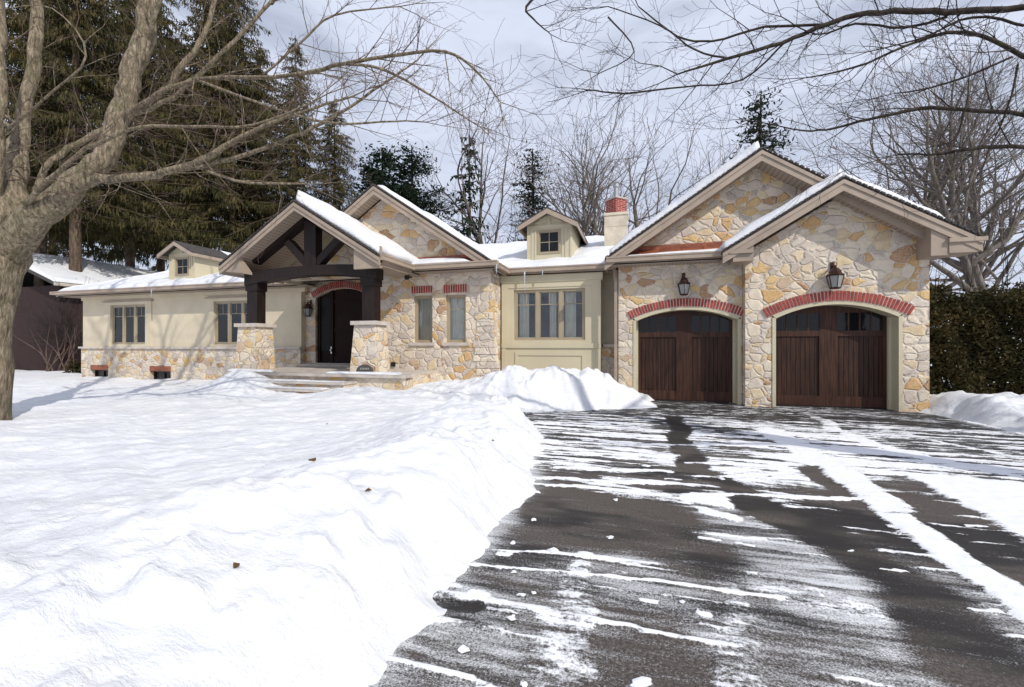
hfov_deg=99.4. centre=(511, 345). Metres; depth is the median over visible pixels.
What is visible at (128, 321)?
window
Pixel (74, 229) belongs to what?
spruce tree
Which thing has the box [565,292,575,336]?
curtain
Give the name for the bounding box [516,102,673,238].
bare tree
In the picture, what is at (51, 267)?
roof snow
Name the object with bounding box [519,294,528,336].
curtain
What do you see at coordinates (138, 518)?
snow ground
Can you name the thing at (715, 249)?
roof snow
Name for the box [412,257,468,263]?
roof snow
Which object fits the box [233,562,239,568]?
dead leaf
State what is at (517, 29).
sky
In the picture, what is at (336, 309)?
front door
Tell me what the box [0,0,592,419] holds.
maple tree
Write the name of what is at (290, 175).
spruce tree
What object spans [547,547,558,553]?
snow chunk
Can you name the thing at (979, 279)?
bare tree
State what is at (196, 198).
spruce tree
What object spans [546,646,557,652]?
snow chunk
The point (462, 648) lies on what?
snow chunk
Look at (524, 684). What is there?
snow chunk
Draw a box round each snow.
[29,253,158,284]
[59,235,613,290]
[226,368,401,389]
[296,190,417,263]
[377,185,501,262]
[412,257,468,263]
[609,141,822,253]
[627,248,721,255]
[719,169,944,249]
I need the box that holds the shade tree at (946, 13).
[515,0,1023,235]
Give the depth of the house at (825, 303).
11.65 m
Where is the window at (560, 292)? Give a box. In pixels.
[514,288,584,339]
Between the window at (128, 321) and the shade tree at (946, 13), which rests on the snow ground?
the shade tree at (946, 13)
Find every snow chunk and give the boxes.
[457,644,469,652]
[466,589,479,593]
[506,614,515,620]
[520,681,527,686]
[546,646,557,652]
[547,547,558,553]
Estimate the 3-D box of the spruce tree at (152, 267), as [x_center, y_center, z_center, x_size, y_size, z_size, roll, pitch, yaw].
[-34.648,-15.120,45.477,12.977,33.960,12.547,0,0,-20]
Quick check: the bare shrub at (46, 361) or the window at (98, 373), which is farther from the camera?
the bare shrub at (46, 361)
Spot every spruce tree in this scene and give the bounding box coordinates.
[4,0,155,285]
[4,0,187,271]
[17,65,138,267]
[31,0,190,268]
[86,0,224,271]
[101,44,223,270]
[104,0,269,252]
[141,0,305,252]
[187,43,291,251]
[223,35,342,251]
[292,95,361,210]
[447,135,490,243]
[500,140,558,241]
[723,81,799,164]
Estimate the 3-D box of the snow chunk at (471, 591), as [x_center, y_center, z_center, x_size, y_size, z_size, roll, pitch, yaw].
[-0.233,1.484,2.615,0.084,0.018,0.051,0,0,11]
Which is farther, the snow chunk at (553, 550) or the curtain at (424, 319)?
the curtain at (424, 319)
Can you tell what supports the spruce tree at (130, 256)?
on the snow ground
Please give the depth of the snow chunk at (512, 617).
2.37 m
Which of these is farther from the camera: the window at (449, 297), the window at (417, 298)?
the window at (417, 298)
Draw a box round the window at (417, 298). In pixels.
[415,296,431,342]
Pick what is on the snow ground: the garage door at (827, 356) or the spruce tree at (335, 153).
the spruce tree at (335, 153)
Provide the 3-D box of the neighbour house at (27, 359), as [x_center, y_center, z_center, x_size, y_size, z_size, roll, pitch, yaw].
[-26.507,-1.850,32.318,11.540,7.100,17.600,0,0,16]
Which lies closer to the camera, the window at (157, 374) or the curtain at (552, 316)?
the curtain at (552, 316)
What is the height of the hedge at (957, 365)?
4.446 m
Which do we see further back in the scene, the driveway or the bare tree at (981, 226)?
the bare tree at (981, 226)
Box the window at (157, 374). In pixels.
[154,371,170,378]
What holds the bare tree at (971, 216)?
on the snow ground
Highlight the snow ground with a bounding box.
[0,348,1023,686]
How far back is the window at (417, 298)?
12.98 m
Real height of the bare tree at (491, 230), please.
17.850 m
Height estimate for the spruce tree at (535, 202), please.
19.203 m
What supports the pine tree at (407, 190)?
on the snow ground
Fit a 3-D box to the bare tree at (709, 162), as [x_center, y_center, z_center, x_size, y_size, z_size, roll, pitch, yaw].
[19.237,-9.614,38.676,14.719,23.492,20.212,0,0,-16]
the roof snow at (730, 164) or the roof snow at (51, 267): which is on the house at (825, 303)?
the roof snow at (730, 164)
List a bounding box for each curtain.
[419,299,430,339]
[451,298,463,339]
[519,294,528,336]
[550,293,555,336]
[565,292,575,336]
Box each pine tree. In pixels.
[340,141,416,206]
[369,135,465,235]
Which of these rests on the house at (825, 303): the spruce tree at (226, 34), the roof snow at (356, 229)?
the roof snow at (356, 229)
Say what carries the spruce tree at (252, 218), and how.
on the snow ground
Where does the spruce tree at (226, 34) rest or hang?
on the snow ground
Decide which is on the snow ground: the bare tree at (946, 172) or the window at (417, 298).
the bare tree at (946, 172)
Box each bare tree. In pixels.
[350,18,588,243]
[457,0,690,242]
[457,211,514,243]
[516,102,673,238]
[539,85,845,233]
[628,92,882,232]
[783,33,1023,368]
[787,0,1023,290]
[810,0,1023,370]
[830,26,1023,340]
[875,168,1023,290]
[879,68,1023,324]
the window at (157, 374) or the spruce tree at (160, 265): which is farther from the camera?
the spruce tree at (160, 265)
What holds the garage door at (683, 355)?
in the house at (825, 303)
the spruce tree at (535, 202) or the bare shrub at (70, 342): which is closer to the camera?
the bare shrub at (70, 342)
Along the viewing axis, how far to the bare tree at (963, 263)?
15.80 m
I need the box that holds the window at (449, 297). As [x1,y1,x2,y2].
[447,295,465,341]
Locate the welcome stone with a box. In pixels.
[356,365,373,371]
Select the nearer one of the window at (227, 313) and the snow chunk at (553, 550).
the snow chunk at (553, 550)
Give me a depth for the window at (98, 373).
18.62 m
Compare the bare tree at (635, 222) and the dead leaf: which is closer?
the dead leaf
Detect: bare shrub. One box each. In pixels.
[13,279,82,371]
[22,276,89,370]
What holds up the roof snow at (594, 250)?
on the house at (825, 303)
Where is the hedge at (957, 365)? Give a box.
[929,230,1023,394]
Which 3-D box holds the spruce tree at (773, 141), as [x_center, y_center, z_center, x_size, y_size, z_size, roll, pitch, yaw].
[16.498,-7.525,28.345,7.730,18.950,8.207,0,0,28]
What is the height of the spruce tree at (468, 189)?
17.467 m
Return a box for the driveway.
[366,400,1023,686]
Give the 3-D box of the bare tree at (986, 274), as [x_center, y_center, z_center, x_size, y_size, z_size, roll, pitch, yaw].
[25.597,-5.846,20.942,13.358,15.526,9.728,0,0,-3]
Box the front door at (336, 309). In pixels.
[317,289,361,362]
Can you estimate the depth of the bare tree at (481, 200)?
31.08 m
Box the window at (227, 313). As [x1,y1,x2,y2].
[215,301,246,343]
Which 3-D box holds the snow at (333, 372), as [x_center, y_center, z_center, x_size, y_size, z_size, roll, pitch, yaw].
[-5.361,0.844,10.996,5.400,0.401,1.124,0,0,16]
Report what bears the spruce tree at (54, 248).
on the snow ground
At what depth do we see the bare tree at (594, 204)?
32.07 m
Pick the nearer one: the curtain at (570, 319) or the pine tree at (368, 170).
the curtain at (570, 319)
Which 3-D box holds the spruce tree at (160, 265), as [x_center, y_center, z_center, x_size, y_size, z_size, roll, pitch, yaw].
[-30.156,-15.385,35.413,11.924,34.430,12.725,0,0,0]
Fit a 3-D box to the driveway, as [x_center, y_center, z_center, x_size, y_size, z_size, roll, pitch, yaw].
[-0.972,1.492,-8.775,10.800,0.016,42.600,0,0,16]
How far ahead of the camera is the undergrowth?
21.51 m
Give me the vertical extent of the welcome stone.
0.220 m
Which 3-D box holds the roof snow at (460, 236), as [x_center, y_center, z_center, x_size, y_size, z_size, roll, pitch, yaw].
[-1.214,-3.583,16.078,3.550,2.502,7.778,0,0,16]
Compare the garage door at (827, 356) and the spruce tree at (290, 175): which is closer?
the garage door at (827, 356)
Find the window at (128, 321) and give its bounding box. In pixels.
[112,304,144,343]
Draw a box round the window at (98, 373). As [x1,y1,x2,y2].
[95,370,107,376]
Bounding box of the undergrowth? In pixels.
[62,358,80,372]
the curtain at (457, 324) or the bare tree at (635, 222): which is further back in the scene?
the bare tree at (635, 222)
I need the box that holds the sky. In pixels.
[5,0,1023,344]
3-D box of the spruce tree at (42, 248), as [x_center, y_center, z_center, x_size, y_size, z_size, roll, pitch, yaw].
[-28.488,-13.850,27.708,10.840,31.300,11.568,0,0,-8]
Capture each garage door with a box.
[638,311,731,402]
[776,306,886,408]
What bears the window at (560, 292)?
in the house at (825, 303)
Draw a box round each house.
[12,269,82,370]
[49,146,987,411]
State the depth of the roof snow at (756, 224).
9.91 m

